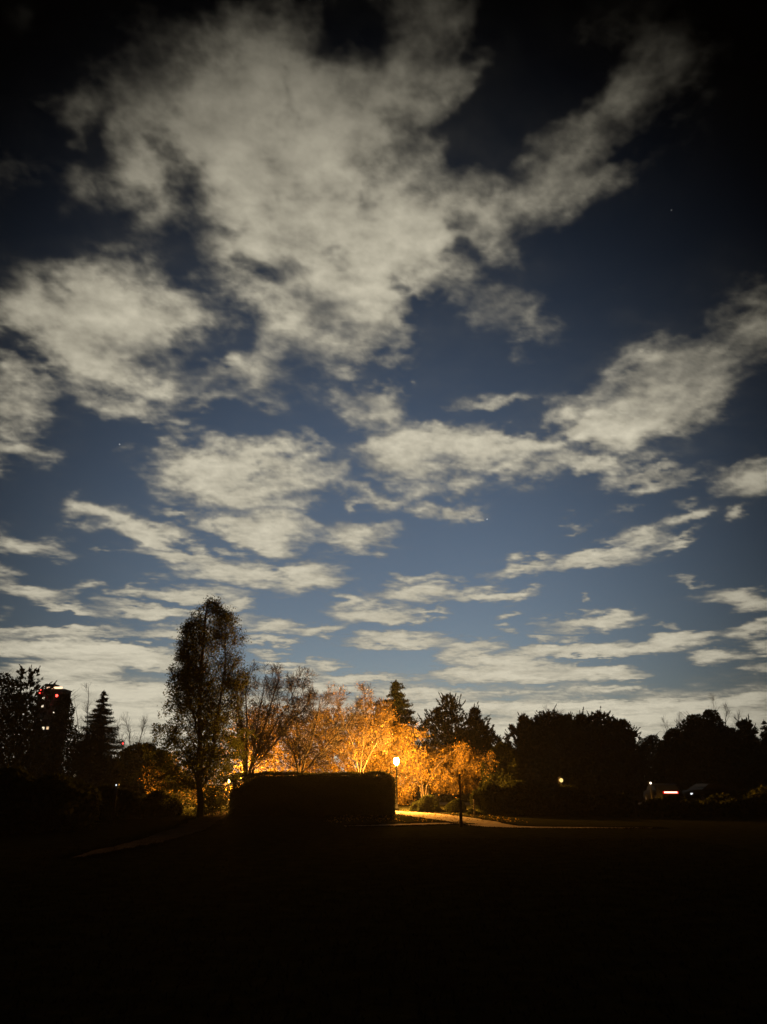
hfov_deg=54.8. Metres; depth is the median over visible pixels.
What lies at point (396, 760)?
street lamp
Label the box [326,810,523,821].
fallen leaves
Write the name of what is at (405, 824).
path
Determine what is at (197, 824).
path
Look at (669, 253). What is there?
sky
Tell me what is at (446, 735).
pine tree
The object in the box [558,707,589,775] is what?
broadleaf tree
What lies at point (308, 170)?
cloud
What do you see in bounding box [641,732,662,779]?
broadleaf tree
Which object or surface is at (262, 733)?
bare tree
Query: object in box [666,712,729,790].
broadleaf tree
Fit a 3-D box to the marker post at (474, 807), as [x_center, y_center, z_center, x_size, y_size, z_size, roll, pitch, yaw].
[4.449,14.531,36.214,0.116,0.863,0.110,0,-20,0]
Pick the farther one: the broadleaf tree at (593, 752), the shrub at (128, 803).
the broadleaf tree at (593, 752)
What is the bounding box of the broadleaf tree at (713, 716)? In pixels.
[698,708,733,781]
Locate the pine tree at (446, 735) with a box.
[416,692,490,799]
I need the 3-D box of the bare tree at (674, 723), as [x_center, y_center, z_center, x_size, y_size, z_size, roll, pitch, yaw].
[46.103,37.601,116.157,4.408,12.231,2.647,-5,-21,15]
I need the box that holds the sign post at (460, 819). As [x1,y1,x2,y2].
[459,774,462,826]
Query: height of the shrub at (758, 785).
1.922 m
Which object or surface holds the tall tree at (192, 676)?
on the ground at (749, 833)
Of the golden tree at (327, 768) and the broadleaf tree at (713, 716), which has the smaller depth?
the golden tree at (327, 768)
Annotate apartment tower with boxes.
[30,684,71,773]
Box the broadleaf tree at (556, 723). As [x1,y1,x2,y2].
[532,704,582,776]
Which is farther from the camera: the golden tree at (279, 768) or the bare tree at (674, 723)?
the bare tree at (674, 723)
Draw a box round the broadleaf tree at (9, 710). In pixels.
[0,671,48,778]
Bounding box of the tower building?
[39,688,83,777]
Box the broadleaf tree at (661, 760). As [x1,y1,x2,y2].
[651,726,686,786]
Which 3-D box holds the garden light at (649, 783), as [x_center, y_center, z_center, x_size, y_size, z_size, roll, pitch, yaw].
[18.959,19.958,52.367,0.182,1.713,0.330,0,-20,0]
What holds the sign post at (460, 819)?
on the ground at (749, 833)
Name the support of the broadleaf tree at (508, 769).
on the ground at (749, 833)
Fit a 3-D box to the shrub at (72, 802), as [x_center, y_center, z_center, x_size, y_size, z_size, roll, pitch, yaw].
[-11.480,10.221,26.032,3.037,2.023,3.127,15,-25,-35]
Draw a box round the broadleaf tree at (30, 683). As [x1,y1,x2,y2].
[1,664,65,776]
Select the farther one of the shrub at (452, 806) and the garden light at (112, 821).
the shrub at (452, 806)
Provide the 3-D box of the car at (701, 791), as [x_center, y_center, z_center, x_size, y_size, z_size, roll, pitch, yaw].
[25.972,22.547,59.373,4.460,1.440,1.840,8,-21,-21]
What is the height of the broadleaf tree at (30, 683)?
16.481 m
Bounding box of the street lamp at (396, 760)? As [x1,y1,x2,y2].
[394,756,398,809]
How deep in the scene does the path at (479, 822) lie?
31.91 m
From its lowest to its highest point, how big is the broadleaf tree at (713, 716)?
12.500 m
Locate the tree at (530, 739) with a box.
[503,712,559,776]
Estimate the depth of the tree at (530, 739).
105.45 m
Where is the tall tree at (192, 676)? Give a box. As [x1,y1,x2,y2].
[141,594,258,817]
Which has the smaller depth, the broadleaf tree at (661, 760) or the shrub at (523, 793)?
the shrub at (523, 793)
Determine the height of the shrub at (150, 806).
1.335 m
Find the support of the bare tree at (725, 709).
on the ground at (749, 833)
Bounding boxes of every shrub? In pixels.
[19,773,103,832]
[91,783,143,820]
[125,783,165,797]
[140,790,183,815]
[157,766,196,815]
[189,788,233,815]
[408,795,443,811]
[442,798,467,812]
[466,782,515,814]
[500,779,545,814]
[639,793,711,817]
[696,793,757,816]
[742,784,766,816]
[752,782,766,788]
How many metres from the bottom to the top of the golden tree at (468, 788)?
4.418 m
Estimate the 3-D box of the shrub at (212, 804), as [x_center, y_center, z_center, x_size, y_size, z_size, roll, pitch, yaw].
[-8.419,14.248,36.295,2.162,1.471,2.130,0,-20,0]
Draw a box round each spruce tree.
[57,690,124,775]
[366,680,444,798]
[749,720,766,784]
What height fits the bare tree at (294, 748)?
7.519 m
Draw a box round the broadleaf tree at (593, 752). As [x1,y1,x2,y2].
[566,706,643,777]
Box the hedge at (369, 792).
[228,769,395,814]
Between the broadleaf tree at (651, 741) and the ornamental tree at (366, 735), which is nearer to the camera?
the ornamental tree at (366, 735)
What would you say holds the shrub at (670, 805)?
on the ground at (749, 833)
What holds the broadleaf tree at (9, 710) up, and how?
on the ground at (749, 833)
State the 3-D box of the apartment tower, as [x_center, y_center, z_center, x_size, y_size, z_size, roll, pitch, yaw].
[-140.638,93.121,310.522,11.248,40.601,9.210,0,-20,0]
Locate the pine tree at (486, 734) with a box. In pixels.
[458,701,506,797]
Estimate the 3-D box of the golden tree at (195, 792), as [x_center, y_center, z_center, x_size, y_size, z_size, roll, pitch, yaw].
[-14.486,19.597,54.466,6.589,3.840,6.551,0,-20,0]
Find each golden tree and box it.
[139,753,227,804]
[220,703,329,799]
[288,706,379,775]
[346,700,416,804]
[391,744,483,798]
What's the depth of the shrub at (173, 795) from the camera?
37.17 m
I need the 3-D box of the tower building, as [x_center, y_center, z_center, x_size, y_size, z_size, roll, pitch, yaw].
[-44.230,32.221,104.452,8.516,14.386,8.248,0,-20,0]
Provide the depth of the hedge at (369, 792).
37.41 m
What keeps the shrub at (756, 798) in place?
on the ground at (749, 833)
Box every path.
[75,811,227,856]
[355,823,452,825]
[395,811,631,827]
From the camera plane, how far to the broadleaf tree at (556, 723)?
108.56 m
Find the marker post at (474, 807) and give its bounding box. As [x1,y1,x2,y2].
[473,799,475,815]
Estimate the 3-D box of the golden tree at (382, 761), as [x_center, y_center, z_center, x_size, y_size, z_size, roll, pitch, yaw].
[-0.215,17.142,53.305,5.686,7.663,5.656,0,-20,0]
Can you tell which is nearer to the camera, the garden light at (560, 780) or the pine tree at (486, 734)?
the garden light at (560, 780)
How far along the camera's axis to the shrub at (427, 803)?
41.40 m
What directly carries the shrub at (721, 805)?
on the ground at (749, 833)
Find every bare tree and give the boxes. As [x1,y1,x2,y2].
[67,683,94,740]
[114,711,160,751]
[230,661,320,779]
[272,678,366,775]
[661,712,685,732]
[707,694,742,729]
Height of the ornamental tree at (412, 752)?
5.574 m
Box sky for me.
[0,0,766,783]
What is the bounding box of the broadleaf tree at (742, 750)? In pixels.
[721,714,766,785]
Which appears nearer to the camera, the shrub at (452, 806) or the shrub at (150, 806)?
the shrub at (150, 806)
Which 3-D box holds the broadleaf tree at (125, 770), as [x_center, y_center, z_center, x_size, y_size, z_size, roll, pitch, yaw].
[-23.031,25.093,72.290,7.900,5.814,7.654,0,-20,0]
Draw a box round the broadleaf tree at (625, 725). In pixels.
[598,718,648,776]
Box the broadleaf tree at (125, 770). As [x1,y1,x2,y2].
[106,738,182,795]
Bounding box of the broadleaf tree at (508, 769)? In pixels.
[479,742,523,787]
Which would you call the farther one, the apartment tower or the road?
the apartment tower
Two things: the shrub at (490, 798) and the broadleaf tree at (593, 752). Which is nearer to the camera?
the shrub at (490, 798)
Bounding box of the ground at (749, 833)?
[0,784,766,1023]
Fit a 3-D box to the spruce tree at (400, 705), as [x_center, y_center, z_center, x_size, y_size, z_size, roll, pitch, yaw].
[1.269,17.769,57.528,8.685,9.357,7.834,0,-20,0]
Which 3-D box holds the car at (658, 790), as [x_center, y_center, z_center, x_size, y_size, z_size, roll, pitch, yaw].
[21.198,21.408,56.245,1.840,1.440,4.490,-1,-20,4]
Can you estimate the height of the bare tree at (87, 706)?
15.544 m
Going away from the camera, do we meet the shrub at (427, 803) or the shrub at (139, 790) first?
the shrub at (427, 803)
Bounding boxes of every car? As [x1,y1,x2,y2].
[643,784,682,801]
[682,783,736,800]
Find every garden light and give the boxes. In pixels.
[110,784,118,825]
[558,776,563,785]
[648,781,652,798]
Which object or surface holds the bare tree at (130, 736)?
on the ground at (749, 833)
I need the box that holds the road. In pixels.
[410,802,640,804]
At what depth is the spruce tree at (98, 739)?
98.84 m
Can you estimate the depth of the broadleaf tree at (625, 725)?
106.97 m
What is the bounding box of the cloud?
[0,0,766,772]
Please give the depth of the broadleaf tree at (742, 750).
103.56 m
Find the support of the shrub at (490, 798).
on the ground at (749, 833)
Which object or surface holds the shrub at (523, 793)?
on the ground at (749, 833)
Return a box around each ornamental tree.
[314,681,397,771]
[384,722,498,798]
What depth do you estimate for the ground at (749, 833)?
8.74 m

